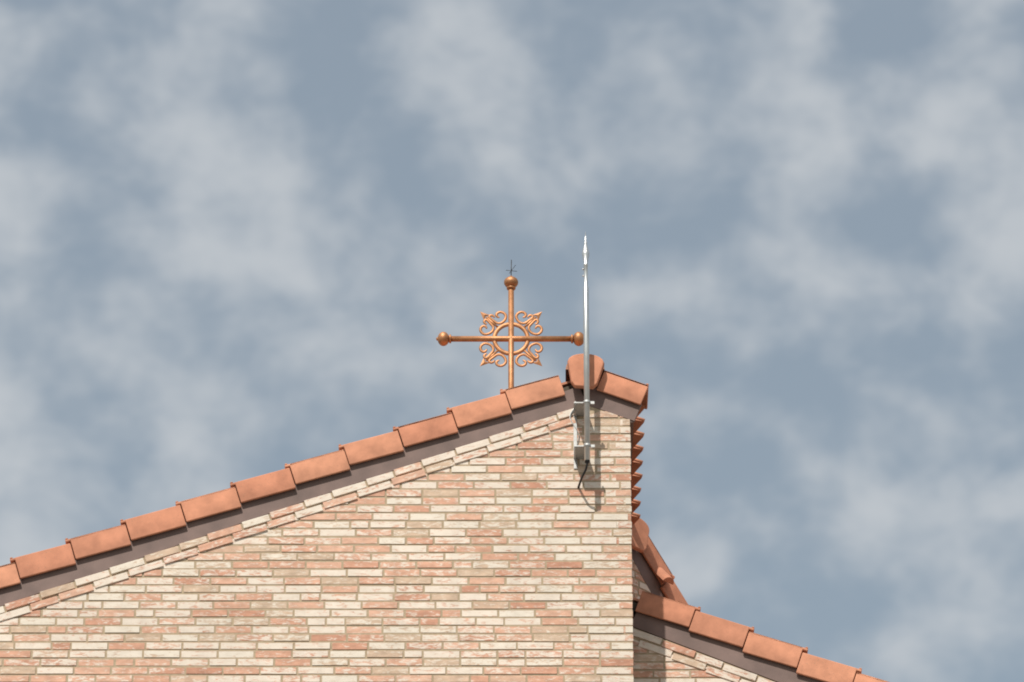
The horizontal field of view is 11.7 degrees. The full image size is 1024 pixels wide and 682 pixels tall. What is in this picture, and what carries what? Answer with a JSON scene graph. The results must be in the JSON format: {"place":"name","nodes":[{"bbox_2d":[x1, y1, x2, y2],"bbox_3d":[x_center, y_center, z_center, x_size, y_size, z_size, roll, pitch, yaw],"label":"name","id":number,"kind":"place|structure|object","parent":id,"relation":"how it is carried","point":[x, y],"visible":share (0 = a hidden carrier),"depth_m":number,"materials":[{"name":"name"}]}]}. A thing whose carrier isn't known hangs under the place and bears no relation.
{"place":"outdoors","nodes":[
{"label":"outdoors","id":0,"kind":"place"},
{"bbox_2d":[0,0,1023,681],"label":"sky","id":1,"kind":"structure","parent":0,"point":[239,239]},
{"bbox_2d":[565,354,604,388],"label":"church ridge tiles","id":2,"kind":"object","parent":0,"point":[574,370],"visible":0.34,"depth_m":32.90,"materials":[{"name":"orange ceramic"}]},
{"bbox_2d":[631,394,645,523],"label":"roof tiles","id":3,"kind":"object","parent":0,"point":[637,450],"visible":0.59,"depth_m":33.90,"materials":[{"name":"orange ceramic"}]},
{"bbox_2d":[632,518,648,552],"bbox_3d":[0.412,1.544,35.089,1.300,0.264,0.245,-25,-37,38],"label":"roof tile","id":4,"kind":"object","parent":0,"point":[640,531],"visible":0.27,"depth_m":34.69,"materials":[{"name":"orange ceramic"}]},
{"bbox_2d":[642,536,687,603],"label":"roof tiles","id":5,"kind":"object","parent":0,"point":[653,557],"visible":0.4,"depth_m":34.85,"materials":[{"name":"orange ceramic"}]},
{"bbox_2d":[656,567,673,584],"bbox_3d":[1.002,1.578,34.914,0.308,0.341,0.104,-25,-37,38],"label":"roof tile","id":6,"kind":"object","parent":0,"point":[663,574],"visible":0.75,"depth_m":34.77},
{"label":"ground","id":7,"kind":"structure","parent":0,"visible":0},
{"bbox_2d":[0,406,632,681],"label":"mortar joints","id":8,"kind":"object","parent":7,"relation":"on","point":[593,410],"visible":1,"depth_m":32.24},
{"bbox_2d":[0,375,564,588],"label":"roof tiles","id":9,"kind":"object","parent":8,"relation":"on","point":[251,489],"visible":1,"depth_m":32.58,"materials":[{"name":"orange ceramic"}]},
{"bbox_2d":[0,409,575,621],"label":"church bricks","id":10,"kind":"object","parent":8,"relation":"attached to","point":[326,500],"visible":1,"depth_m":32.48,"materials":[{"name":"beige brick"}]},
{"bbox_2d":[0,388,583,606],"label":"fascia board","id":11,"kind":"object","parent":8,"relation":"attached to","point":[246,511],"depth_m":32.55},
{"bbox_2d":[19,385,583,578],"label":"church roof deck","id":12,"kind":"structure","parent":8,"relation":"on","point":[569,388],"depth_m":33.04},
{"bbox_2d":[17,381,571,574],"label":"roof tile ends","id":13,"kind":"object","parent":12,"relation":"on","point":[566,384],"visible":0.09,"depth_m":33.06,"materials":[{"name":"orange ceramic"}]},
{"bbox_2d":[0,411,632,681],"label":"church wall bricks","id":14,"kind":"object","parent":8,"relation":"attached to","point":[360,621],"visible":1,"depth_m":32.21,"materials":[{"name":"beige brick"}]},
{"bbox_2d":[436,260,583,387],"bbox_3d":[-0.006,0.179,33.402,1.010,1.660,0.097,0,-28,0],"label":"cross","id":15,"kind":"object","parent":8,"relation":"attached to","point":[445,338],"visible":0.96,"depth_m":33.49,"materials":[{"name":"metal"}]},
{"bbox_2d":[570,400,594,468],"bbox_3d":[0.459,0.591,32.673,0.162,0.450,0.209,0,-28,0],"label":"mounting bracket","id":16,"kind":"object","parent":8,"relation":"attached to","point":[578,409],"visible":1,"depth_m":32.68,"materials":[{"name":"silver metal"}]},
{"bbox_2d":[582,231,589,460],"bbox_3d":[0.491,0.021,32.891,0.052,1.730,0.052,0,-28,0],"label":"lightning rod","id":17,"kind":"object","parent":16,"relation":"attached to","point":[585,253],"visible":1,"depth_m":32.85,"materials":[{"name":"silver metal"}]},
{"bbox_2d":[577,460,589,488],"bbox_3d":[0.459,0.860,32.541,0.034,0.139,0.232,9,-30,-17],"label":"cable","id":18,"kind":"object","parent":17,"relation":"hanging from","point":[584,472],"visible":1,"depth_m":32.47,"materials":[{"name":"black rubber"}]},
{"bbox_2d":[590,388,641,421],"bbox_3d":[0.666,0.418,32.898,0.382,0.259,0.022,0,-28,0],"label":"fascia board","id":19,"kind":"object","parent":8,"relation":"attached to","point":[619,407],"depth_m":32.88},
{"bbox_2d":[597,370,648,408],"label":"church verge tiles","id":20,"kind":"object","parent":8,"relation":"on","point":[624,388],"visible":1,"depth_m":32.91,"materials":[{"name":"orange ceramic"}]},
{"bbox_2d":[615,419,633,681],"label":"church side wall bricks","id":21,"kind":"object","parent":8,"relation":"attached to","point":[624,509],"visible":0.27,"depth_m":32.53,"materials":[{"name":"beige brick"}]},
{"bbox_2d":[630,420,633,468],"bbox_3d":[0.791,0.971,33.728,0.022,0.090,1.992,0,-28,0],"label":"fascia board","id":22,"kind":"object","parent":8,"relation":"attached to","point":[631,427],"depth_m":32.99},
{"bbox_2d":[632,562,650,597],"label":"mortar joints","id":23,"kind":"object","parent":7,"relation":"on","point":[634,594],"depth_m":34.66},
{"bbox_2d":[632,559,649,598],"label":"wing wall bricks","id":24,"kind":"object","parent":23,"relation":"attached to","point":[640,578],"visible":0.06,"depth_m":34.67,"materials":[{"name":"beige brick"}]},
{"bbox_2d":[632,549,665,597],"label":"wing fascia","id":25,"kind":"structure","parent":23,"relation":"attached to","point":[650,579],"depth_m":34.77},
{"bbox_2d":[633,628,773,681],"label":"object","id":26,"kind":"object","parent":7,"relation":"on","point":[664,661],"depth_m":32.63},
{"bbox_2d":[633,639,740,681],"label":"lean to front wall bricks","id":27,"kind":"object","parent":26,"relation":"attached to","point":[636,649],"visible":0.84,"depth_m":32.62,"materials":[{"name":"beige brick"}]},
{"bbox_2d":[633,629,772,681],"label":"lean-to bricks","id":28,"kind":"object","parent":26,"relation":"attached to","point":[666,648],"visible":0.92,"depth_m":32.65,"materials":[{"name":"beige brick"}]},
{"bbox_2d":[632,602,797,667],"bbox_3d":[3.607,3.487,33.644,5.738,2.481,2.880,0,-28,0],"label":"lean to roof deck","id":29,"kind":"object","parent":26,"relation":"on","point":[634,605],"depth_m":32.94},
{"bbox_2d":[633,591,887,681],"bbox_3d":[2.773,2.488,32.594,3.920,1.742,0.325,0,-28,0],"label":"roof tiles","id":30,"kind":"object","parent":29,"relation":"on","point":[736,634],"visible":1,"depth_m":32.70,"materials":[{"name":"orange ceramic"}]},
{"bbox_2d":[633,612,822,681],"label":"fascia board","id":31,"kind":"object","parent":26,"relation":"attached to","point":[727,653],"visible":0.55,"depth_m":32.70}
]}

